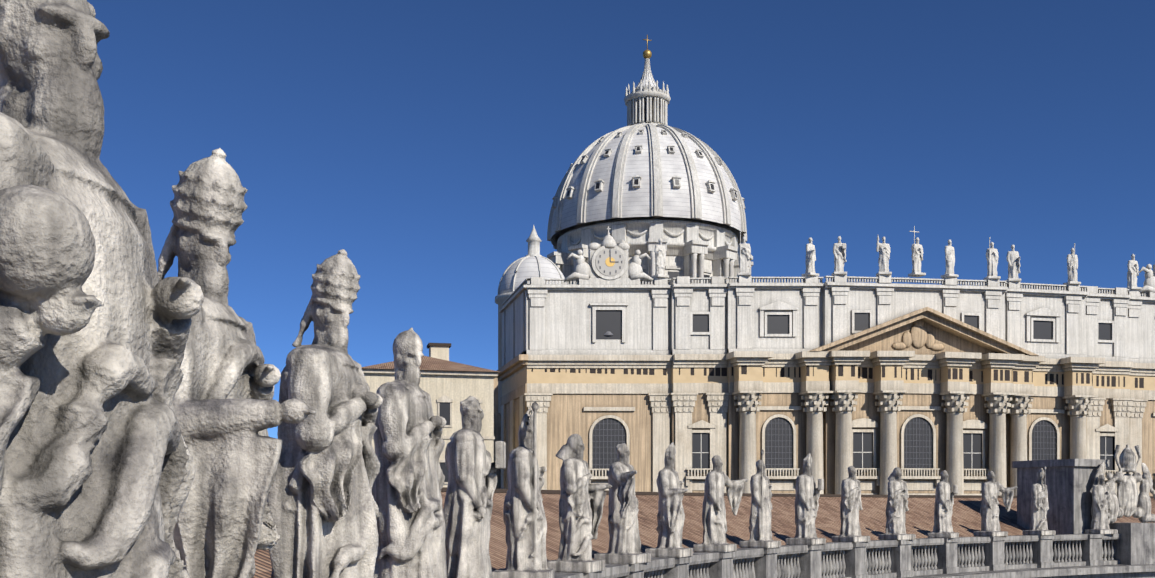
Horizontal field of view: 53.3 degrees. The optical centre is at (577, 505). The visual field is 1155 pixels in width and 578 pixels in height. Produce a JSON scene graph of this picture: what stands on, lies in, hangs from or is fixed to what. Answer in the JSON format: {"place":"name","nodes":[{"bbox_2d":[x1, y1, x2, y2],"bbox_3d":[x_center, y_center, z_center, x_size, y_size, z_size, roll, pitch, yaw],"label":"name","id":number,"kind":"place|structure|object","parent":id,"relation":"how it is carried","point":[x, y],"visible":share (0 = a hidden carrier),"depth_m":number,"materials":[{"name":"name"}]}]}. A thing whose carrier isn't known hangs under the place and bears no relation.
{"place":"outdoors","nodes":[
{"label":"outdoors","id":0,"kind":"place"},
{"bbox_2d":[362,343,500,486],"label":"building","id":1,"kind":"structure","parent":0,"point":[447,385],"depth_m":151.85,"materials":[{"name":"beige paint"}]},
{"bbox_2d":[87,0,1154,438],"label":"sky","id":2,"kind":"structure","parent":0,"point":[425,142],"materials":[{"name":"blue"}]},
{"bbox_2d":[496,226,1154,495],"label":"basilica facade","id":3,"kind":"structure","parent":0,"point":[967,385],"depth_m":173.88,"materials":[{"name":"beige stone"}]},
{"bbox_2d":[651,238,668,277],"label":"facade statue","id":4,"kind":"object","parent":3,"relation":"on","point":[660,255],"visible":0.92,"depth_m":170.49,"materials":[{"name":"stone"}]},
{"bbox_2d":[737,232,750,275],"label":"facade statue","id":5,"kind":"object","parent":3,"relation":"on","point":[744,251],"visible":0.9,"depth_m":171.72,"materials":[{"name":"stone"}]},
{"bbox_2d":[801,237,818,276],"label":"facade statue","id":6,"kind":"object","parent":3,"relation":"on","point":[810,259],"visible":0.96,"depth_m":174.07,"materials":[{"name":"stone"}]},
{"bbox_2d":[831,236,846,275],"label":"facade statue","id":7,"kind":"object","parent":3,"relation":"on","point":[839,251],"visible":0.92,"depth_m":174.28,"materials":[{"name":"stone"}]},
{"bbox_2d":[876,235,891,275],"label":"facade statue","id":8,"kind":"object","parent":3,"relation":"on","point":[883,248],"visible":0.9,"depth_m":175.92,"materials":[{"name":"stone"}]},
{"bbox_2d":[908,226,925,276],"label":"facade statue","id":9,"kind":"object","parent":3,"relation":"on","point":[917,253],"visible":1,"depth_m":177.15,"materials":[{"name":"stone"}]},
{"bbox_2d":[941,240,958,277],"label":"facade statue","id":10,"kind":"object","parent":3,"relation":"on","point":[949,257],"visible":0.9,"depth_m":178.41,"materials":[{"name":"stone"}]},
{"bbox_2d":[983,237,1000,279],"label":"facade statue","id":11,"kind":"object","parent":3,"relation":"on","point":[992,256],"visible":0.85,"depth_m":180.13,"materials":[{"name":"stone"}]},
{"bbox_2d":[1005,245,1020,281],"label":"facade statue","id":12,"kind":"object","parent":3,"relation":"on","point":[1013,260],"visible":0.98,"depth_m":182.01,"materials":[{"name":"stone"}]},
{"bbox_2d":[1063,243,1080,284],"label":"facade statue","id":13,"kind":"object","parent":3,"relation":"on","point":[1072,262],"visible":0.9,"depth_m":184.45,"materials":[{"name":"stone"}]},
{"bbox_2d":[1127,254,1141,289],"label":"facade statue","id":14,"kind":"object","parent":3,"relation":"on","point":[1133,270],"visible":0.96,"depth_m":188.96,"materials":[{"name":"stone"}]},
{"label":"ground","id":15,"kind":"structure","parent":0,"visible":0},
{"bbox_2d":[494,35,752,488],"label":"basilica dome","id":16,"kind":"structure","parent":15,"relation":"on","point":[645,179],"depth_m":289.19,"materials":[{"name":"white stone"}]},
{"bbox_2d":[252,459,1154,577],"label":"colonnade roof","id":17,"kind":"structure","parent":15,"relation":"on","point":[1070,548],"depth_m":56.85,"materials":[{"name":"tile"}]},
{"bbox_2d":[0,0,203,577],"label":"colonnade statue","id":18,"kind":"object","parent":17,"relation":"on","point":[97,472],"visible":1,"depth_m":3.21,"materials":[{"name":"stone"}]},
{"bbox_2d":[158,148,315,577],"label":"colonnade statue","id":19,"kind":"object","parent":17,"relation":"on","point":[229,411],"visible":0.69,"depth_m":6.00,"materials":[{"name":"stone"}]},
{"bbox_2d":[267,249,382,577],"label":"colonnade statue","id":20,"kind":"object","parent":17,"relation":"on","point":[322,504],"visible":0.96,"depth_m":10.29,"materials":[{"name":"stone"}]},
{"bbox_2d":[372,327,446,577],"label":"colonnade statue","id":21,"kind":"object","parent":17,"relation":"on","point":[409,445],"visible":0.88,"depth_m":14.53,"materials":[{"name":"stone"}]},
{"bbox_2d":[443,396,505,577],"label":"colonnade statue","id":22,"kind":"object","parent":17,"relation":"on","point":[471,487],"visible":0.96,"depth_m":18.81,"materials":[{"name":"stone"}]},
{"bbox_2d":[492,402,553,577],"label":"colonnade statue","id":23,"kind":"object","parent":17,"relation":"on","point":[524,519],"visible":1,"depth_m":22.95,"materials":[{"name":"stone"}]},
{"bbox_2d":[547,434,611,572],"bbox_3d":[0.043,-0.072,27.414,1.385,3.283,1.229,0,0,21],"label":"colonnade statue","id":24,"kind":"object","parent":17,"relation":"on","point":[581,500],"visible":1,"depth_m":27.12,"materials":[{"name":"stone"}]},
{"bbox_2d":[594,443,650,563],"bbox_3d":[1.280,-0.072,31.283,1.429,3.282,1.578,0,0,28],"label":"colonnade statue","id":25,"kind":"object","parent":17,"relation":"on","point":[624,543],"visible":0.94,"depth_m":31.10,"materials":[{"name":"stone"}]},
{"bbox_2d":[645,442,692,557],"bbox_3d":[2.913,-0.194,35.383,1.330,3.526,1.226,0,0,25],"label":"colonnade statue","id":26,"kind":"object","parent":17,"relation":"on","point":[670,519],"visible":0.98,"depth_m":35.02,"materials":[{"name":"stone"}]},
{"bbox_2d":[693,455,748,551],"bbox_3d":[4.904,-0.075,39.305,1.478,3.289,1.566,0,0,26],"label":"colonnade statue","id":27,"kind":"object","parent":17,"relation":"on","point":[714,521],"visible":1,"depth_m":38.89,"materials":[{"name":"stone"}]},
{"bbox_2d":[739,449,780,547],"bbox_3d":[6.818,-0.251,42.900,1.157,3.641,1.246,0,0,33],"label":"colonnade statue","id":28,"kind":"object","parent":17,"relation":"on","point":[760,531],"visible":1,"depth_m":42.51,"materials":[{"name":"stone"}]},
{"bbox_2d":[785,453,825,544],"bbox_3d":[9.200,-0.276,46.408,1.196,3.690,1.289,0,0,37],"label":"colonnade statue","id":29,"kind":"object","parent":17,"relation":"on","point":[806,499],"visible":1,"depth_m":46.06,"materials":[{"name":"stone"}]},
{"bbox_2d":[832,466,869,541],"bbox_3d":[11.823,-0.073,49.739,1.246,3.285,1.157,0,0,-43],"label":"colonnade statue","id":30,"kind":"object","parent":17,"relation":"on","point":[850,508],"visible":0.98,"depth_m":49.41,"materials":[{"name":"stone"}]},
{"bbox_2d":[878,467,915,539],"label":"colonnade statue","id":31,"kind":"object","parent":17,"relation":"on","point":[897,506],"visible":1,"depth_m":52.57,"materials":[{"name":"stone"}]},
{"bbox_2d":[928,470,958,537],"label":"colonnade statue","id":32,"kind":"object","parent":17,"relation":"on","point":[943,508],"visible":1,"depth_m":55.47,"materials":[{"name":"stone"}]},
{"bbox_2d":[973,471,1017,536],"bbox_3d":[21.228,-0.099,58.475,1.595,3.337,1.478,0,0,-34],"label":"colonnade statue","id":33,"kind":"object","parent":17,"relation":"on","point":[989,510],"visible":1,"depth_m":58.24,"materials":[{"name":"stone"}]},
{"bbox_2d":[1023,466,1055,535],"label":"colonnade statue","id":34,"kind":"object","parent":17,"relation":"on","point":[1039,509],"visible":1,"depth_m":60.65,"materials":[{"name":"stone"}]},
{"bbox_2d":[1085,475,1117,533],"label":"colonnade statue","id":35,"kind":"object","parent":17,"relation":"on","point":[1101,499],"visible":1,"depth_m":63.41,"materials":[{"name":"stone"}]},
{"bbox_2d":[1093,444,1154,523],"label":"colonnade coat of arms","id":36,"kind":"object","parent":17,"relation":"on","point":[1127,500],"visible":0.85,"depth_m":64.44}
]}

